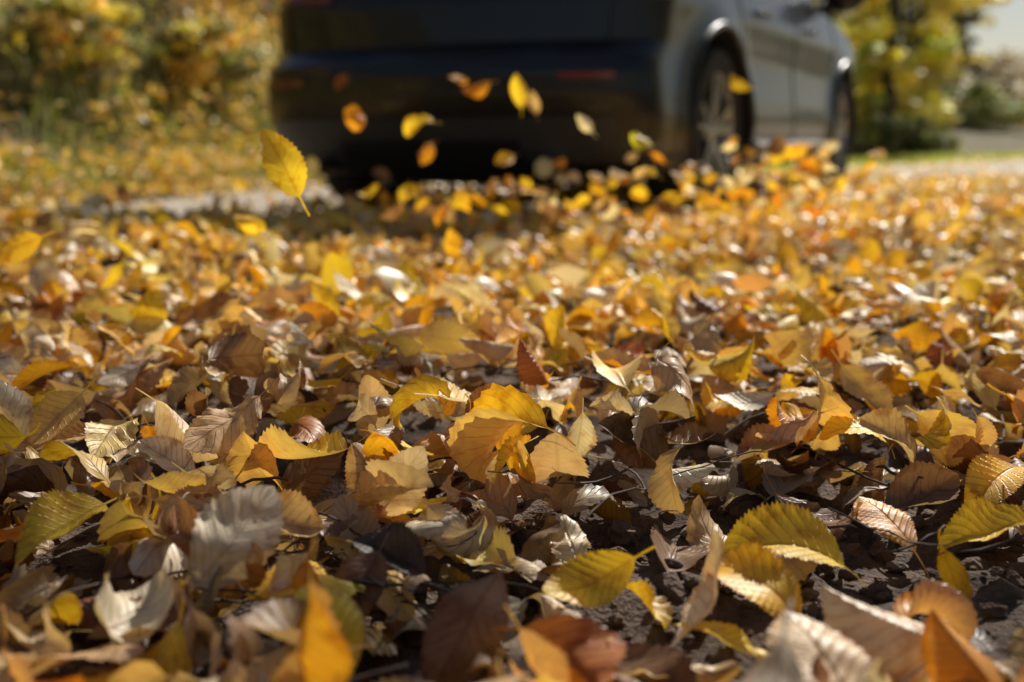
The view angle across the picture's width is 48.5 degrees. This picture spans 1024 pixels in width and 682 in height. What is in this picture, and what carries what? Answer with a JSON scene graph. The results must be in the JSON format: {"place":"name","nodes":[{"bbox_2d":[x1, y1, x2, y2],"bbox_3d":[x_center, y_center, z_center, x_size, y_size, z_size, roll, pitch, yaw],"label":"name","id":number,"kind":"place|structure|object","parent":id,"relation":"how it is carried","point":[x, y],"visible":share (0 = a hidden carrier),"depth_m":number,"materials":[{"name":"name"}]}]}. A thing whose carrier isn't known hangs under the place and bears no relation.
{"place":"outdoors","nodes":[
{"label":"outdoors","id":0,"kind":"place"},
{"bbox_2d":[0,0,1023,681],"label":"ground","id":1,"kind":"structure","parent":0,"point":[636,614],"depth_m":1.15,"materials":[{"name":"soil"}]},
{"bbox_2d":[13,0,149,67],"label":"autumn shrub","id":2,"kind":"object","parent":1,"relation":"on","point":[110,23],"visible":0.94,"depth_m":7.97,"materials":[{"name":"yellow plant"}]},
{"bbox_2d":[0,0,314,207],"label":"bank leaf litter","id":3,"kind":"object","parent":1,"relation":"on","point":[187,163],"visible":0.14,"depth_m":8.11,"materials":[{"name":"yellow plant"}]},
{"bbox_2d":[153,14,278,83],"bbox_3d":[-2.458,-2.339,9.231,0.949,0.595,0.991,7,12,36],"label":"autumn shrub","id":4,"kind":"object","parent":1,"relation":"on","point":[213,58],"visible":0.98,"depth_m":8.99,"materials":[{"name":"yellow plant"}]},
{"bbox_2d":[0,0,914,207],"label":"grass bank","id":5,"kind":"structure","parent":1,"relation":"on","point":[95,181],"depth_m":7.87,"materials":[{"name":"yellow plant"}]},
{"bbox_2d":[0,71,917,266],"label":"airborne leaves","id":6,"kind":"object","parent":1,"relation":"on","point":[284,165],"visible":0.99,"depth_m":3.00,"materials":[{"name":"yellow plant"}]},
{"bbox_2d":[0,245,1023,681],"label":"leaf litter","id":7,"kind":"object","parent":1,"relation":"on","point":[160,627],"visible":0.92,"depth_m":1.02,"materials":[{"name":"yellow plant"}]},
{"bbox_2d":[0,192,1023,340],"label":"leaf litter","id":8,"kind":"object","parent":1,"relation":"on","point":[365,253],"visible":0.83,"depth_m":2.75,"materials":[{"name":"yellow plant"}]},
{"bbox_2d":[0,382,1023,681],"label":"soil clods","id":9,"kind":"object","parent":1,"relation":"on","point":[672,586],"visible":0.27,"depth_m":0.90,"materials":[{"name":"brown soil"}]},
{"bbox_2d":[0,305,1023,681],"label":"twigs","id":10,"kind":"object","parent":1,"relation":"on","point":[440,589],"visible":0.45,"depth_m":0.84,"materials":[{"name":"brown wood"}]},
{"bbox_2d":[14,289,1023,681],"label":"fallen leaves","id":11,"kind":"object","parent":1,"relation":"on","point":[852,639],"visible":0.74,"depth_m":0.77,"materials":[{"name":"yellow plant"}]},
{"bbox_2d":[220,445,997,661],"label":"pebbles","id":12,"kind":"object","parent":1,"relation":"on","point":[894,566],"visible":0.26,"depth_m":0.91,"materials":[{"name":"stone"}]},
{"bbox_2d":[814,0,918,55],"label":"birch tree","id":13,"kind":"object","parent":1,"relation":"on","point":[832,15],"visible":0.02,"depth_m":29.19,"materials":[{"name":"yellow plant"}]},
{"bbox_2d":[739,150,1023,171],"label":"grass verge","id":14,"kind":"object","parent":1,"relation":"on","point":[895,159],"depth_m":15.62,"materials":[{"name":"green plant"}]},
{"bbox_2d":[812,0,973,121],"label":"conifer tree","id":15,"kind":"object","parent":1,"relation":"on","point":[907,9],"visible":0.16,"depth_m":24.16,"materials":[{"name":"green plant"}]},
{"bbox_2d":[814,0,980,119],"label":"birch tree","id":16,"kind":"object","parent":1,"relation":"on","point":[842,26],"visible":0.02,"depth_m":38.53,"materials":[{"name":"yellow plant"}]},
{"bbox_2d":[842,0,963,147],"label":"birch tree","id":17,"kind":"object","parent":1,"relation":"on","point":[877,69],"visible":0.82,"depth_m":19.43,"materials":[{"name":"yellow plant"}]},
{"bbox_2d":[849,110,964,158],"bbox_3d":[6.810,-3.518,19.691,1.908,0.928,2.288,8,13,41],"label":"bush","id":18,"kind":"object","parent":1,"relation":"on","point":[918,136],"visible":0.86,"depth_m":19.25,"materials":[{"name":"green plant"}]},
{"bbox_2d":[854,60,962,134],"bbox_3d":[6.733,-4.401,21.573,3.331,1.879,2.790,5,11,27],"label":"bush","id":19,"kind":"object","parent":1,"relation":"on","point":[863,119],"visible":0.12,"depth_m":21.50,"materials":[{"name":"yellow plant"}]},
{"bbox_2d":[814,2,1022,128],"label":"distant forest","id":20,"kind":"object","parent":1,"relation":"on","point":[840,16],"depth_m":71.78,"materials":[{"name":"green plant"}]},
{"bbox_2d":[881,0,971,96],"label":"conifer tree","id":21,"kind":"object","parent":1,"relation":"on","point":[912,21],"visible":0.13,"depth_m":30.69,"materials":[{"name":"green plant"}]},
{"bbox_2d":[878,0,1000,121],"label":"birch tree","id":22,"kind":"object","parent":1,"relation":"on","point":[938,62],"visible":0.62,"depth_m":23.61,"materials":[{"name":"yellow plant"}]},
{"bbox_2d":[931,8,989,125],"bbox_3d":[14.207,-12.752,36.478,2.707,11.890,2.767,0,10,0],"label":"conifer tree","id":23,"kind":"object","parent":1,"relation":"on","point":[964,19],"visible":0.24,"depth_m":36.20,"materials":[{"name":"green plant"}]},
{"bbox_2d":[933,0,1010,108],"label":"birch tree","id":24,"kind":"object","parent":1,"relation":"on","point":[974,58],"visible":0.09,"depth_m":40.67,"materials":[{"name":"yellow plant"}]},
{"bbox_2d":[935,79,1023,130],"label":"bush","id":25,"kind":"object","parent":1,"relation":"on","point":[988,104],"visible":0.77,"depth_m":31.79,"materials":[{"name":"green plant"}]},
{"bbox_2d":[951,47,1023,128],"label":"bush","id":26,"kind":"object","parent":1,"relation":"on","point":[1008,76],"visible":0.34,"depth_m":37.09,"materials":[{"name":"green plant"}]},
{"bbox_2d":[985,59,1023,128],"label":"bush","id":27,"kind":"object","parent":1,"relation":"on","point":[1017,65],"visible":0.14,"depth_m":43.58,"materials":[{"name":"green plant"}]},
{"bbox_2d":[2,159,1023,256],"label":"gravel road","id":28,"kind":"structure","parent":0,"point":[178,205],"depth_m":6.83,"materials":[{"name":"grey gravel"}]},
{"bbox_2d":[0,163,1023,235],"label":"leaf litter","id":29,"kind":"object","parent":28,"relation":"on","point":[893,190],"visible":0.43,"depth_m":5.79,"materials":[{"name":"yellow plant"}]},
{"bbox_2d":[268,0,864,215],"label":"suv car","id":30,"kind":"object","parent":28,"relation":"on","point":[616,73],"visible":0.91,"depth_m":4.43,"materials":[{"name":"black paint"}]},
{"bbox_2d":[739,153,1023,177],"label":"leaf litter","id":31,"kind":"object","parent":28,"relation":"on","point":[887,167],"visible":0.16,"depth_m":12.98,"materials":[{"name":"yellow plant"}]},
{"bbox_2d":[843,0,1023,92],"label":"sky","id":32,"kind":"structure","parent":0,"point":[1008,31],"materials":[{"name":"white"}]}
]}

